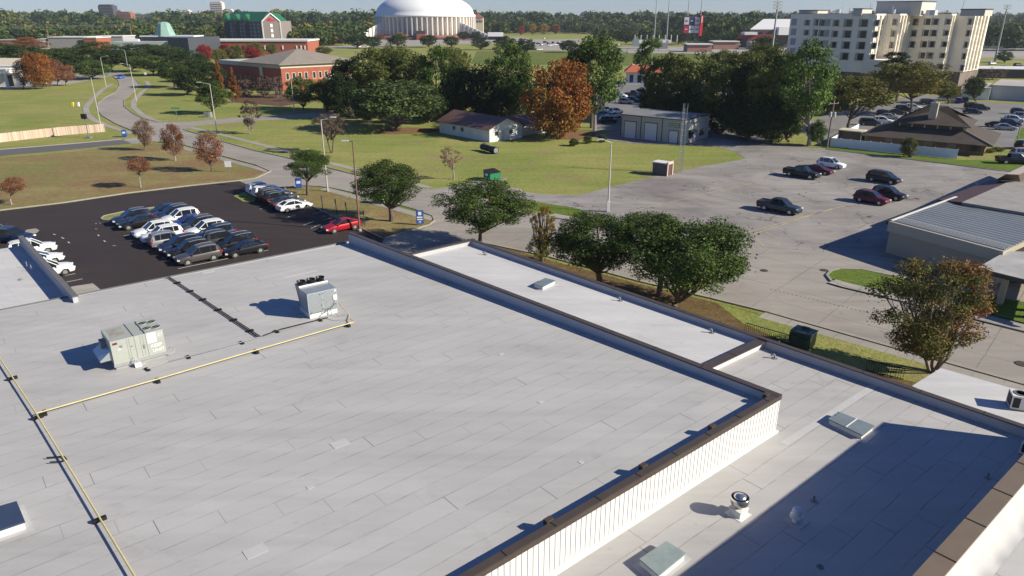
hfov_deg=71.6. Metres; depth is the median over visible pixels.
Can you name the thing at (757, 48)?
tree
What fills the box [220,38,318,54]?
long brick building
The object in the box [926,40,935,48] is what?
window
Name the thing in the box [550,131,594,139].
fallen needles
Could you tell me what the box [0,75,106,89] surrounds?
portico apron
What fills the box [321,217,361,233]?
parked sedan
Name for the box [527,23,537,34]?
tree
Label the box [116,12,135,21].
skyline red block
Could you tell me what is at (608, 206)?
street lamp
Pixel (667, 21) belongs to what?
floodlight pole
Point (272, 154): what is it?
kerb
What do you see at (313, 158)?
tree
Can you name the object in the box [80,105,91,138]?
utility post
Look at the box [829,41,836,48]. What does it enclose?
window
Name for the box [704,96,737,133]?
tree
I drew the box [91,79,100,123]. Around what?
street lamp
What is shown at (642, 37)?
tree
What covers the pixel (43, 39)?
white building
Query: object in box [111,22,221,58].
metal hall
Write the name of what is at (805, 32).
window
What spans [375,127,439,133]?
fallen leaves
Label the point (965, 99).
parked suv
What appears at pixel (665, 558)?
roof hatch
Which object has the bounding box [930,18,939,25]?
window
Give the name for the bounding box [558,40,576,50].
tree
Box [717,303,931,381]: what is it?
green verge
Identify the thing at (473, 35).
tree
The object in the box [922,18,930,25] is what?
window
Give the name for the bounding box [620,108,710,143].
garage building
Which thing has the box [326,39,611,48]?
road
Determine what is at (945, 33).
window
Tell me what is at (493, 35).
ticket pavilion
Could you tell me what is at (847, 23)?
window
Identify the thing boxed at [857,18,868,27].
window
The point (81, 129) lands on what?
wooden fence
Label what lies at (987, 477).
vent pipe
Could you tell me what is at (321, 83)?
tree
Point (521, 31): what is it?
tree
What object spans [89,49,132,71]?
tree
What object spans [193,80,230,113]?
tree
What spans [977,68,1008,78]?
tree
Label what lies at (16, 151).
driveway
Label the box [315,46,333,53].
tree
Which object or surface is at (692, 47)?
red grey building
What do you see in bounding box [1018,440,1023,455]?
condenser unit
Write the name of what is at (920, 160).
kerb
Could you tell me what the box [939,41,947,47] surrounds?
window
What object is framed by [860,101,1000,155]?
clinic building
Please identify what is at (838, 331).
kerb
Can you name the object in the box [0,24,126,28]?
power line
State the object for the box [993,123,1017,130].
parked sedan
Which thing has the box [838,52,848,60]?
window
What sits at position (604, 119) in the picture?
parked car
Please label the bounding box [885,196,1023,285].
tan building
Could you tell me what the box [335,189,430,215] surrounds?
grass verge
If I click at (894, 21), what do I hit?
window
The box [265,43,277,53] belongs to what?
tree
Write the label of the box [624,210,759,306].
tree
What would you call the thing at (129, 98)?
road verge
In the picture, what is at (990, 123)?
parked sedan
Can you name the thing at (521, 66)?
tree
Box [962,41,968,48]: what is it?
window
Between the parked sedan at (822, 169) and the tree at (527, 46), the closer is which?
the parked sedan at (822, 169)
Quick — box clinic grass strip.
[938,99,1023,103]
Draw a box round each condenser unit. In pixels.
[1006,388,1023,411]
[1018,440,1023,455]
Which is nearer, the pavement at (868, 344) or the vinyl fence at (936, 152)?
the pavement at (868, 344)
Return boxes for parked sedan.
[37,250,64,261]
[116,214,159,230]
[150,202,176,213]
[172,213,201,224]
[222,239,268,258]
[268,195,305,207]
[274,199,312,212]
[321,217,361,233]
[807,164,834,175]
[878,113,899,119]
[888,109,907,114]
[962,108,982,114]
[984,121,1000,126]
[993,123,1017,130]
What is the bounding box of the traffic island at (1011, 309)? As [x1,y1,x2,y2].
[829,269,1023,321]
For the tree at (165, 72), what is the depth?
259.19 m
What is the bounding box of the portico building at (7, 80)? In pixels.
[0,58,46,87]
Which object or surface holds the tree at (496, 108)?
on the ground at (540, 164)
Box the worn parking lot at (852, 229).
[508,131,1023,259]
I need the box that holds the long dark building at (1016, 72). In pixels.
[977,66,1023,78]
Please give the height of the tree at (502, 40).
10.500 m
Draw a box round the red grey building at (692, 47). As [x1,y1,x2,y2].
[683,43,712,51]
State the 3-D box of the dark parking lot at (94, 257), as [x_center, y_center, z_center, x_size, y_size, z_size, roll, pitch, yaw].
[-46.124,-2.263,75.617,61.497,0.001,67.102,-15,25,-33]
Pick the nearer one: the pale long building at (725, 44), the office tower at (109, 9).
the pale long building at (725, 44)
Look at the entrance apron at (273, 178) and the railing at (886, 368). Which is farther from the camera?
the entrance apron at (273, 178)
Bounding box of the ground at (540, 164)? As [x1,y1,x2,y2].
[0,22,1023,313]
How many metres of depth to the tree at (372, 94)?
159.73 m
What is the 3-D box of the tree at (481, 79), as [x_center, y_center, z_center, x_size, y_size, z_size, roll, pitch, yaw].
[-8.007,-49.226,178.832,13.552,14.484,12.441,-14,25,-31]
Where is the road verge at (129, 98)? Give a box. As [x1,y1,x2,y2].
[124,80,156,119]
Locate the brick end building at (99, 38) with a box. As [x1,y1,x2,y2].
[83,36,110,50]
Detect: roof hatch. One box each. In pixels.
[0,501,33,541]
[531,278,557,291]
[632,541,690,575]
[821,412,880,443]
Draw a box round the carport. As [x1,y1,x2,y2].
[976,247,1023,304]
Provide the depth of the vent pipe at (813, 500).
30.63 m
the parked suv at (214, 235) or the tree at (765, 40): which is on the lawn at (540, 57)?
the tree at (765, 40)
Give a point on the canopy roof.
(986, 396)
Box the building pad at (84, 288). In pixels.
[71,283,99,293]
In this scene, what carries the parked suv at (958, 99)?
on the clinic car park at (998, 112)
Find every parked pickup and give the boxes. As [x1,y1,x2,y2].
[756,197,802,215]
[782,165,821,179]
[995,153,1023,163]
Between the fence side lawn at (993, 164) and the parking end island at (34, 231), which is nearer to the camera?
the parking end island at (34, 231)
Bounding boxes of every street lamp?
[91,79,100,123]
[120,63,136,100]
[196,82,217,132]
[320,117,335,191]
[341,140,361,231]
[597,139,611,211]
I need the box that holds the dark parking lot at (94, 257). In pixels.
[0,181,383,288]
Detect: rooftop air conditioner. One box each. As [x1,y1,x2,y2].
[93,317,174,369]
[295,275,348,319]
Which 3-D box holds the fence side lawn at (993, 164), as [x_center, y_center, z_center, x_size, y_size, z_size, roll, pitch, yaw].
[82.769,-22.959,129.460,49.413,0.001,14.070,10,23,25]
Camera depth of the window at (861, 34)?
233.45 m
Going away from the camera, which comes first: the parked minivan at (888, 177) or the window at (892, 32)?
the parked minivan at (888, 177)
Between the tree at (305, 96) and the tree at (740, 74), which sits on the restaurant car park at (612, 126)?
the tree at (740, 74)
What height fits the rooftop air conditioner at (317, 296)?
2.010 m
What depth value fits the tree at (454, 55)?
190.25 m
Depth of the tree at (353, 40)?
574.72 m
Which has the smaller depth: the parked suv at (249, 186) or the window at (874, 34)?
the parked suv at (249, 186)
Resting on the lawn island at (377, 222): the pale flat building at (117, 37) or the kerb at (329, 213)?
the kerb at (329, 213)
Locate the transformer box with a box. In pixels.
[788,324,818,349]
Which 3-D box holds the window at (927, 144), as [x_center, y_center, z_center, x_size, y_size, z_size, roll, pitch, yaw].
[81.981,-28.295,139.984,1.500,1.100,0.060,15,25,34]
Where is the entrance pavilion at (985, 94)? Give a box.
[961,83,993,99]
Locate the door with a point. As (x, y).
(670, 166)
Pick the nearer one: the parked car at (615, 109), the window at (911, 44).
the parked car at (615, 109)
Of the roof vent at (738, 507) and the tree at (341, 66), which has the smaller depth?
the roof vent at (738, 507)
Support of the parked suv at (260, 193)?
on the dark parking lot at (94, 257)
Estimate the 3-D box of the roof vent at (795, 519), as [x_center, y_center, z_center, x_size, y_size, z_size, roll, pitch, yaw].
[11.757,9.369,29.336,0.760,0.680,0.760,-16,26,-36]
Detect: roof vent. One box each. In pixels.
[724,491,751,522]
[782,506,808,529]
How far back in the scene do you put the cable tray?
47.25 m
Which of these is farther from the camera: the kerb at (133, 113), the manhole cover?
the kerb at (133, 113)
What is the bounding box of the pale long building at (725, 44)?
[710,41,739,48]
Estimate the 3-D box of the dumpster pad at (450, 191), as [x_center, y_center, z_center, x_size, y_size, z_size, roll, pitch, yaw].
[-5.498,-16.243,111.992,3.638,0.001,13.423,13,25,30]
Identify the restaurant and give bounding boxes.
[624,64,662,84]
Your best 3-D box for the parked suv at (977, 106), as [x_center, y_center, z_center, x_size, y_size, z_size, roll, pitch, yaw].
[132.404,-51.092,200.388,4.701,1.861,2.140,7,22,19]
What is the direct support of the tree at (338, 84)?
on the ground at (540, 164)
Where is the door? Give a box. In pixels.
[668,164,671,175]
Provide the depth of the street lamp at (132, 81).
219.66 m
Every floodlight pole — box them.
[654,0,656,38]
[666,0,669,39]
[772,0,782,46]
[994,5,1010,61]
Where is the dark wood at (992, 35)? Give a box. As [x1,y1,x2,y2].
[0,8,1023,48]
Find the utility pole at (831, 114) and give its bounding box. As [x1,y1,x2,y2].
[826,100,838,147]
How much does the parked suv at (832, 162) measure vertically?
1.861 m
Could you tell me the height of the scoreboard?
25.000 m
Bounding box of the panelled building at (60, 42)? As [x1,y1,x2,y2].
[47,36,97,48]
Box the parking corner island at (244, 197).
[234,192,255,201]
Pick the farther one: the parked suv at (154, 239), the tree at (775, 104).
the tree at (775, 104)
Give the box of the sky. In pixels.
[0,0,1023,14]
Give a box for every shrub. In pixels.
[525,238,555,260]
[569,138,579,145]
[583,136,592,142]
[597,134,606,141]
[986,148,996,152]
[992,147,1005,151]
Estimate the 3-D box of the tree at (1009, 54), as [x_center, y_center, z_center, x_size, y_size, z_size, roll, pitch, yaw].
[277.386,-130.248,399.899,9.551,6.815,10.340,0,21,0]
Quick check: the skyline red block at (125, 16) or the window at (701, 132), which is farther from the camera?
the skyline red block at (125, 16)
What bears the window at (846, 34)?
in the apartment block at (860, 41)
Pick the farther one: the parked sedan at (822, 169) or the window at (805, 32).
the window at (805, 32)
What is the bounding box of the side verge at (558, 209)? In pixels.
[517,199,583,215]
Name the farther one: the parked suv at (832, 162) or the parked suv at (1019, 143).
the parked suv at (1019, 143)
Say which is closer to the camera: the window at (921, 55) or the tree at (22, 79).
the window at (921, 55)
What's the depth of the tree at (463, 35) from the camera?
756.47 m
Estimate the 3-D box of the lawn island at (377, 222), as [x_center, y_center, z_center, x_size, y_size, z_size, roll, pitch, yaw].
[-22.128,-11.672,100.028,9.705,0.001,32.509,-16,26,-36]
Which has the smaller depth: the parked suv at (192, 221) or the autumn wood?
the parked suv at (192, 221)
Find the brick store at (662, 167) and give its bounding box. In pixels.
[652,160,673,175]
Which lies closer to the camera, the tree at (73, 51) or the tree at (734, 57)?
the tree at (734, 57)
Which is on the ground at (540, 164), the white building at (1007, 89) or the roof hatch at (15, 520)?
the white building at (1007, 89)
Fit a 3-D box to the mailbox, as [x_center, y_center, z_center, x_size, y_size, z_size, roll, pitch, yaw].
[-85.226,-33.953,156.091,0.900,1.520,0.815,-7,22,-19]
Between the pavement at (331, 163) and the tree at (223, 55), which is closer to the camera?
the pavement at (331, 163)
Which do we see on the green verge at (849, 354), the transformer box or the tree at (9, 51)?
the transformer box
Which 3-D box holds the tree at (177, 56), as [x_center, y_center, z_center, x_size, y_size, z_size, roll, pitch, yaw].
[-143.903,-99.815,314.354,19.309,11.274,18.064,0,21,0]
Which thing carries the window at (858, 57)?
in the apartment block at (860, 41)
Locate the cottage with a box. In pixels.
[436,109,544,141]
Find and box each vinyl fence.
[830,124,858,142]
[830,137,911,153]
[912,146,958,158]
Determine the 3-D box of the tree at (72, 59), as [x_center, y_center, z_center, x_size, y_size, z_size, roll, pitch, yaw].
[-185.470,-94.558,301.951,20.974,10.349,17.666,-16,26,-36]
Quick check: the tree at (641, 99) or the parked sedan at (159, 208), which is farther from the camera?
the tree at (641, 99)
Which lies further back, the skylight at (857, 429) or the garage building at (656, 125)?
the garage building at (656, 125)
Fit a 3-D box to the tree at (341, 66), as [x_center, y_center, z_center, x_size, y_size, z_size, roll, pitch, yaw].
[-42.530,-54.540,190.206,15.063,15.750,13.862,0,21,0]
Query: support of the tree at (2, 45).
on the ground at (540, 164)
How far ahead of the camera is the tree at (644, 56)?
177.11 m
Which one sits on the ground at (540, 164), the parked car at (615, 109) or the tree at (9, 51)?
the tree at (9, 51)
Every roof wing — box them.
[0,235,78,308]
[409,238,1023,575]
[912,454,1023,575]
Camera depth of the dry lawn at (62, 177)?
120.19 m
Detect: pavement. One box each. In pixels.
[83,84,131,133]
[131,81,162,122]
[178,147,271,171]
[187,127,431,188]
[321,188,436,219]
[549,213,576,219]
[759,312,1023,389]
[828,279,1023,329]
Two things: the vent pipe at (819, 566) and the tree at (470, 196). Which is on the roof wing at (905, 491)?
the vent pipe at (819, 566)
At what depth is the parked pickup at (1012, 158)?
127.14 m
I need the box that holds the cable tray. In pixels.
[167,276,260,336]
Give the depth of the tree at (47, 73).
255.10 m
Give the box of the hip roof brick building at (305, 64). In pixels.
[218,48,360,90]
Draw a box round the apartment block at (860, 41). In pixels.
[786,0,993,93]
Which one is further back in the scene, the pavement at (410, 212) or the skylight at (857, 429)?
the pavement at (410, 212)
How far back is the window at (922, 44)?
239.42 m
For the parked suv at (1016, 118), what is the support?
on the clinic car park at (998, 112)
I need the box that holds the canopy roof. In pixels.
[912,368,1023,423]
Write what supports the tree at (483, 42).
on the ground at (540, 164)
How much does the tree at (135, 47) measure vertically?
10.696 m
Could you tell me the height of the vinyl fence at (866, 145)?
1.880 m
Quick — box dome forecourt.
[355,37,527,43]
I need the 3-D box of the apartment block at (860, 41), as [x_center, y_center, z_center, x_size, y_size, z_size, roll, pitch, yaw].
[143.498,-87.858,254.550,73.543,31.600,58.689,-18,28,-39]
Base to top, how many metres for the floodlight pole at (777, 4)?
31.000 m
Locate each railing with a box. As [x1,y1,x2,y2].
[745,323,789,344]
[865,360,904,379]
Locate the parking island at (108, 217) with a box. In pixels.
[103,207,154,219]
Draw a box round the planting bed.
[228,93,303,105]
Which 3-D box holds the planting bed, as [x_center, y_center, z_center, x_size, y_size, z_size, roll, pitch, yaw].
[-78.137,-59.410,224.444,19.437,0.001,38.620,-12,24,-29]
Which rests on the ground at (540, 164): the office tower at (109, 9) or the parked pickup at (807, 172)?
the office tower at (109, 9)
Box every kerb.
[0,139,121,149]
[0,141,270,210]
[97,76,141,135]
[124,80,159,121]
[183,129,362,176]
[283,185,381,237]
[319,186,434,238]
[482,241,1023,384]
[826,149,1010,171]
[826,268,1023,331]
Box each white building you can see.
[38,38,49,48]
[990,79,1023,100]
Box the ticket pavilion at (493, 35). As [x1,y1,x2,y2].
[488,32,502,39]
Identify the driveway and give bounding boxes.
[0,140,129,155]
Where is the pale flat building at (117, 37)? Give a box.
[100,35,135,41]
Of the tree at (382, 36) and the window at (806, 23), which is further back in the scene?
the tree at (382, 36)
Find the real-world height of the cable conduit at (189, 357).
0.109 m
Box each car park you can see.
[524,40,578,49]
[592,80,765,141]
[617,46,786,53]
[798,95,1023,148]
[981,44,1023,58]
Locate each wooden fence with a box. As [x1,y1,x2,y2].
[0,127,60,141]
[59,123,104,135]
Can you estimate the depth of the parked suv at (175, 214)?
91.14 m
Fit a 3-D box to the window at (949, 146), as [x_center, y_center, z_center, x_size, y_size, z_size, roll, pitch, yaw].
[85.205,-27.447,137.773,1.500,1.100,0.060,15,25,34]
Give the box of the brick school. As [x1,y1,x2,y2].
[0,39,37,46]
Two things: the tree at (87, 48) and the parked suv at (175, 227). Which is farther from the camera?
the tree at (87, 48)
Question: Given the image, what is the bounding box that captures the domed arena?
[364,0,487,39]
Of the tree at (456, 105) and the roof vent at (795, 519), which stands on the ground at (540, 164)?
the tree at (456, 105)
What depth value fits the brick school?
605.53 m
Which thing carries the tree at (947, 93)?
on the clinic car park at (998, 112)
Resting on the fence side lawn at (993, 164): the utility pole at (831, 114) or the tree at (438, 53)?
the utility pole at (831, 114)
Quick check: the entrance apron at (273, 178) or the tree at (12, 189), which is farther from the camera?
the entrance apron at (273, 178)
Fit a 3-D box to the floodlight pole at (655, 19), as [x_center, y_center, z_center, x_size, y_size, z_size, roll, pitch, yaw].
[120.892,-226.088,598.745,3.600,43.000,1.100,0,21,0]
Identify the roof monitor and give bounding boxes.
[996,165,1023,181]
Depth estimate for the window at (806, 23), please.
245.10 m
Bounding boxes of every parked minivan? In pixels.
[858,117,881,125]
[865,169,902,184]
[919,98,933,104]
[963,102,976,107]
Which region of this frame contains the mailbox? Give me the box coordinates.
[121,130,126,136]
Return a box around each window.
[7,75,13,85]
[699,128,703,135]
[802,29,809,35]
[803,19,809,26]
[811,29,819,36]
[812,18,820,26]
[817,29,824,37]
[818,19,825,26]
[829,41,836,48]
[830,30,838,37]
[831,19,839,26]
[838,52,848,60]
[839,41,850,49]
[841,30,851,38]
[842,18,852,27]
[853,52,864,61]
[854,41,865,50]
[856,30,866,38]
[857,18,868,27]
[868,53,875,59]
[869,42,876,48]
[870,31,878,37]
[872,19,879,26]
[885,138,892,143]
[888,41,893,48]
[889,30,895,37]
[891,18,897,25]
[907,41,915,48]
[909,30,917,37]
[911,19,918,26]
[917,52,925,59]
[919,40,926,48]
[920,29,928,36]
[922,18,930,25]
[923,141,932,146]
[924,52,933,59]
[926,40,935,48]
[928,29,937,36]
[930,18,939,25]
[938,52,945,58]
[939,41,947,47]
[941,30,949,36]
[943,18,951,25]
[947,143,955,148]
[958,64,964,71]
[960,52,966,60]
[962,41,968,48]
[964,29,970,36]
[966,18,972,25]
[967,145,976,151]
[971,145,980,151]
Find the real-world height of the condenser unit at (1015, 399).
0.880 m
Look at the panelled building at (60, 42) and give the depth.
529.59 m
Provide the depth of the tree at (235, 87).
215.99 m
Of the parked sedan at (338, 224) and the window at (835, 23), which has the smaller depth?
the parked sedan at (338, 224)
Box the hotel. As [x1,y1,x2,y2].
[223,12,291,37]
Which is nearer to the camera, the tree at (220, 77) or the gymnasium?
the tree at (220, 77)
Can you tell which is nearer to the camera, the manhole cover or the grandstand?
the manhole cover
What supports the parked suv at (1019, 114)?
on the clinic car park at (998, 112)
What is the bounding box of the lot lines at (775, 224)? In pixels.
[637,180,919,248]
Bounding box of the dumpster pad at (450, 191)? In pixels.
[443,178,507,192]
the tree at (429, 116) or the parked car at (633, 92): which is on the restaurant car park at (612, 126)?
the parked car at (633, 92)
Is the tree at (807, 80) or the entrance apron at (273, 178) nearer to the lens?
the entrance apron at (273, 178)
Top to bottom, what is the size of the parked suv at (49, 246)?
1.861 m
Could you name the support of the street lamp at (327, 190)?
on the lawn island at (377, 222)
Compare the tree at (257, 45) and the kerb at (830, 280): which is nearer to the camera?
the kerb at (830, 280)
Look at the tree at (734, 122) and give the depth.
150.61 m
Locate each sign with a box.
[224,161,230,170]
[295,178,301,188]
[416,210,423,224]
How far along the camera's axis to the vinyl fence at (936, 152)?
133.69 m
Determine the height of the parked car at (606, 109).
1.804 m
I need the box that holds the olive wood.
[0,9,651,44]
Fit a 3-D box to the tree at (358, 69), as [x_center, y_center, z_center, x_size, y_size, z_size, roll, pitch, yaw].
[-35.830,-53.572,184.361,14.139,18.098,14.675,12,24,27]
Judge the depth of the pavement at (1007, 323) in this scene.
64.96 m
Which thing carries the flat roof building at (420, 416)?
on the ground at (540, 164)
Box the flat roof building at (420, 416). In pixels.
[0,232,781,575]
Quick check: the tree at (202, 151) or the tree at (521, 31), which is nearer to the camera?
the tree at (202, 151)
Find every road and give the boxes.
[72,69,1023,381]
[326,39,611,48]
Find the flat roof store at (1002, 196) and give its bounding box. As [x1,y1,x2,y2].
[938,180,1023,214]
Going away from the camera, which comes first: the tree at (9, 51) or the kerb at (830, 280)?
the kerb at (830, 280)
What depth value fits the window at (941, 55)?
236.29 m
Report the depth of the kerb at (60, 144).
146.62 m
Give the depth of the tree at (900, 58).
215.51 m
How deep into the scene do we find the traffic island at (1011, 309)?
69.81 m
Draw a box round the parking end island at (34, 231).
[25,228,38,233]
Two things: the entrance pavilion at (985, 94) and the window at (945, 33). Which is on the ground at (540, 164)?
the entrance pavilion at (985, 94)
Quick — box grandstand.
[632,35,677,48]
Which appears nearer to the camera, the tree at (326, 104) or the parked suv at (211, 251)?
the parked suv at (211, 251)
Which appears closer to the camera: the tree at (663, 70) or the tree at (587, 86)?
the tree at (587, 86)
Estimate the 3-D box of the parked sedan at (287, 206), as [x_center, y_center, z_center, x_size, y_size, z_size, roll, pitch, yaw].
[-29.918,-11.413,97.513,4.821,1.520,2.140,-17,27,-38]
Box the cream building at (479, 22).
[476,13,483,32]
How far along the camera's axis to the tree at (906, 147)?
132.76 m
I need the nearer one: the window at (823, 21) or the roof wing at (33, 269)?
the roof wing at (33, 269)
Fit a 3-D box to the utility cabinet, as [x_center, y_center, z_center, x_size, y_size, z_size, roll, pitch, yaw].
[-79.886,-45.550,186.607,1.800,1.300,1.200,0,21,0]
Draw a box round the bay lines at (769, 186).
[631,148,997,214]
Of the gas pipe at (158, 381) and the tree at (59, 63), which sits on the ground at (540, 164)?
the tree at (59, 63)
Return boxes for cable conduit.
[144,337,258,370]
[263,317,327,335]
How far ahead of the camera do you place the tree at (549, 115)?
147.90 m
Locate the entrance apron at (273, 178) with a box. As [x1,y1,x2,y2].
[240,171,317,186]
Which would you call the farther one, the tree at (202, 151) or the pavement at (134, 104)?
the pavement at (134, 104)
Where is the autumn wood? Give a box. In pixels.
[0,20,374,44]
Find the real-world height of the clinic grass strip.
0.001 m
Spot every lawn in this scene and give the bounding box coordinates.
[0,143,263,208]
[471,51,785,65]
[823,146,1023,170]
[1015,128,1023,141]
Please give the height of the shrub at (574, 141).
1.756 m
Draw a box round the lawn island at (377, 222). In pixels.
[286,186,431,236]
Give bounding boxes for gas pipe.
[0,358,135,575]
[37,322,353,415]
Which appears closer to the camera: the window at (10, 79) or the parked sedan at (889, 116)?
the parked sedan at (889, 116)
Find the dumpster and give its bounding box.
[483,168,500,179]
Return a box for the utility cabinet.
[203,112,212,116]
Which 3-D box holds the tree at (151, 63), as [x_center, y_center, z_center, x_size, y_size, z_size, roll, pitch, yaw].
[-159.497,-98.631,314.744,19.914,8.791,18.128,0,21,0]
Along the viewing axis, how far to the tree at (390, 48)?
188.00 m
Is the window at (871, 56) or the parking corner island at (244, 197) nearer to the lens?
the parking corner island at (244, 197)
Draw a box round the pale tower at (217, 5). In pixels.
[209,1,224,12]
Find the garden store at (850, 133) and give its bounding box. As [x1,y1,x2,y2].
[838,128,866,140]
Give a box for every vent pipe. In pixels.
[810,496,816,502]
[815,564,823,569]
[984,473,990,479]
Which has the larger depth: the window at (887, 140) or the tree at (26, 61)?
the tree at (26, 61)
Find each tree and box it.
[0,42,15,54]
[0,45,45,57]
[0,176,27,204]
[11,37,37,46]
[11,58,32,88]
[19,51,45,89]
[23,48,78,63]
[27,40,52,48]
[31,53,55,86]
[39,58,61,86]
[49,59,63,84]
[50,47,88,57]
[52,53,102,72]
[56,63,75,85]
[68,41,121,55]
[72,60,113,78]
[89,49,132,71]
[110,43,161,53]
[117,50,152,71]
[125,156,152,187]
[131,55,171,75]
[131,118,155,149]
[140,44,182,56]
[154,61,189,87]
[159,123,186,160]
[165,49,210,66]
[171,66,207,94]
[182,57,215,76]
[190,63,228,83]
[191,132,223,171]
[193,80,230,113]
[194,44,211,60]
[210,48,227,63]
[214,59,224,88]
[218,44,230,54]
[224,45,244,58]
[227,67,240,101]
[236,79,255,96]
[238,99,262,133]
[242,46,260,58]
[243,42,264,54]
[252,75,273,96]
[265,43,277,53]
[269,76,283,97]
[282,76,321,109]
[283,149,333,194]
[309,79,328,109]
[311,110,348,152]
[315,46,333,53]
[319,89,342,112]
[324,53,370,100]
[324,71,359,118]
[336,37,345,43]
[344,34,365,47]
[344,79,445,130]
[348,45,397,89]
[349,158,425,221]
[352,89,382,122]
[362,35,382,48]
[375,33,384,38]
[376,42,404,100]
[377,39,429,95]
[386,34,407,44]
[407,91,449,122]
[416,43,458,118]
[418,35,437,46]
[428,175,537,241]
[437,60,480,110]
[440,46,467,73]
[440,146,462,178]
[441,35,458,46]
[454,63,501,113]
[457,31,469,39]
[459,52,471,69]
[469,31,482,38]
[470,37,491,49]
[479,89,514,116]
[483,37,534,116]
[492,36,513,49]
[493,71,536,114]
[514,38,535,52]
[517,26,523,34]
[518,59,590,139]
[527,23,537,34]
[528,205,556,261]
[538,24,549,33]
[539,209,644,282]
[545,57,594,135]
[550,24,560,34]
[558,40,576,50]
[562,43,596,127]
[566,32,627,130]
[601,210,693,296]
[615,29,635,42]
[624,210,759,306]
[632,37,664,108]
[636,33,661,39]
[637,75,665,108]
[640,50,694,110]
[660,57,693,110]
[663,87,709,113]
[667,32,690,44]
[669,47,725,110]
[697,32,717,42]
[699,61,747,124]
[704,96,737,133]
[705,48,739,93]
[718,32,740,40]
[719,102,771,139]
[722,49,769,76]
[722,57,778,135]
[743,43,778,63]
[743,43,802,115]
[743,107,797,143]
[750,35,780,51]
[759,93,807,141]
[764,51,812,137]
[771,36,842,145]
[805,119,827,145]
[812,78,856,114]
[825,74,903,127]
[860,255,998,372]
[863,61,957,112]
[874,51,912,100]
[899,137,918,157]
[930,81,965,103]
[961,76,987,100]
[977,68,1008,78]
[996,50,1014,62]
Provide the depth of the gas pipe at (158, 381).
38.36 m
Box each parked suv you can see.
[0,226,35,242]
[6,238,56,251]
[44,258,75,275]
[109,206,151,224]
[131,218,172,237]
[138,222,183,242]
[146,230,179,247]
[152,203,188,217]
[155,232,199,252]
[160,206,200,220]
[163,236,208,258]
[173,241,221,265]
[179,213,214,229]
[184,217,223,232]
[196,222,236,236]
[202,228,232,242]
[215,230,256,249]
[245,181,279,193]
[250,184,285,197]
[256,187,291,200]
[262,190,298,203]
[816,156,846,169]
[853,188,891,205]
[872,184,908,200]
[874,116,892,122]
[876,109,895,114]
[895,104,913,111]
[905,103,922,109]
[955,97,961,103]
[962,96,968,101]
[971,103,990,110]
[999,118,1021,126]
[1003,114,1023,122]
[1009,147,1023,155]
[1010,107,1023,113]
[1013,111,1023,118]
[1014,139,1023,147]
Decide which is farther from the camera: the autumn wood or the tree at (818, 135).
the autumn wood
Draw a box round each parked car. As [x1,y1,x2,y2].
[598,106,608,112]
[598,115,617,123]
[605,112,620,117]
[608,107,622,113]
[615,92,627,96]
[618,97,633,103]
[625,90,642,95]
[627,96,638,102]
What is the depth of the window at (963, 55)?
236.46 m
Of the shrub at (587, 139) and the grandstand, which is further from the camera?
the grandstand
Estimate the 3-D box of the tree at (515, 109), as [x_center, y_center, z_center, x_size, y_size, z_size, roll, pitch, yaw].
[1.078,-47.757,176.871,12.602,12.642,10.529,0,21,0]
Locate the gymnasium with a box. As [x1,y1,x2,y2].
[737,19,789,48]
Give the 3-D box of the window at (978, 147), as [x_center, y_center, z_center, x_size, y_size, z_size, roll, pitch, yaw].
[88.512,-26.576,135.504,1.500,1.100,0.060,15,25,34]
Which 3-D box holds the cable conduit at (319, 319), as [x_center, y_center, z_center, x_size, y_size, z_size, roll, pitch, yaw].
[-13.530,2.377,44.492,4.238,0.114,0.483,-16,26,-36]
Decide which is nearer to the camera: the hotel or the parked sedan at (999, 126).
the parked sedan at (999, 126)
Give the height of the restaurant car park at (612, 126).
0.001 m
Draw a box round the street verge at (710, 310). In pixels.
[492,245,916,385]
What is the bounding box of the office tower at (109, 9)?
[98,4,117,19]
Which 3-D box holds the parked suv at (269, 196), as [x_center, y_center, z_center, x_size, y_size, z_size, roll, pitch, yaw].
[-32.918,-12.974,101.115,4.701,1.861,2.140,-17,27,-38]
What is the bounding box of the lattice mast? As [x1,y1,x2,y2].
[678,103,687,171]
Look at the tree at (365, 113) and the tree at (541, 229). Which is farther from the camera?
the tree at (365, 113)
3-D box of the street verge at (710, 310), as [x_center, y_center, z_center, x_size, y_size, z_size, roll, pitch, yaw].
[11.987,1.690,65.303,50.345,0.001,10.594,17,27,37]
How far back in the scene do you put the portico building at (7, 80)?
264.53 m
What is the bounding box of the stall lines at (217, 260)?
[65,208,332,281]
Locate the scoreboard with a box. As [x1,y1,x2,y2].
[682,15,703,42]
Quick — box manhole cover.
[1014,361,1023,366]
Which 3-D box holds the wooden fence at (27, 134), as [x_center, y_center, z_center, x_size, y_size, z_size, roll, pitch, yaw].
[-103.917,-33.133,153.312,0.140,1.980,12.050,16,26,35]
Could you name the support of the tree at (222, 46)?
on the ground at (540, 164)

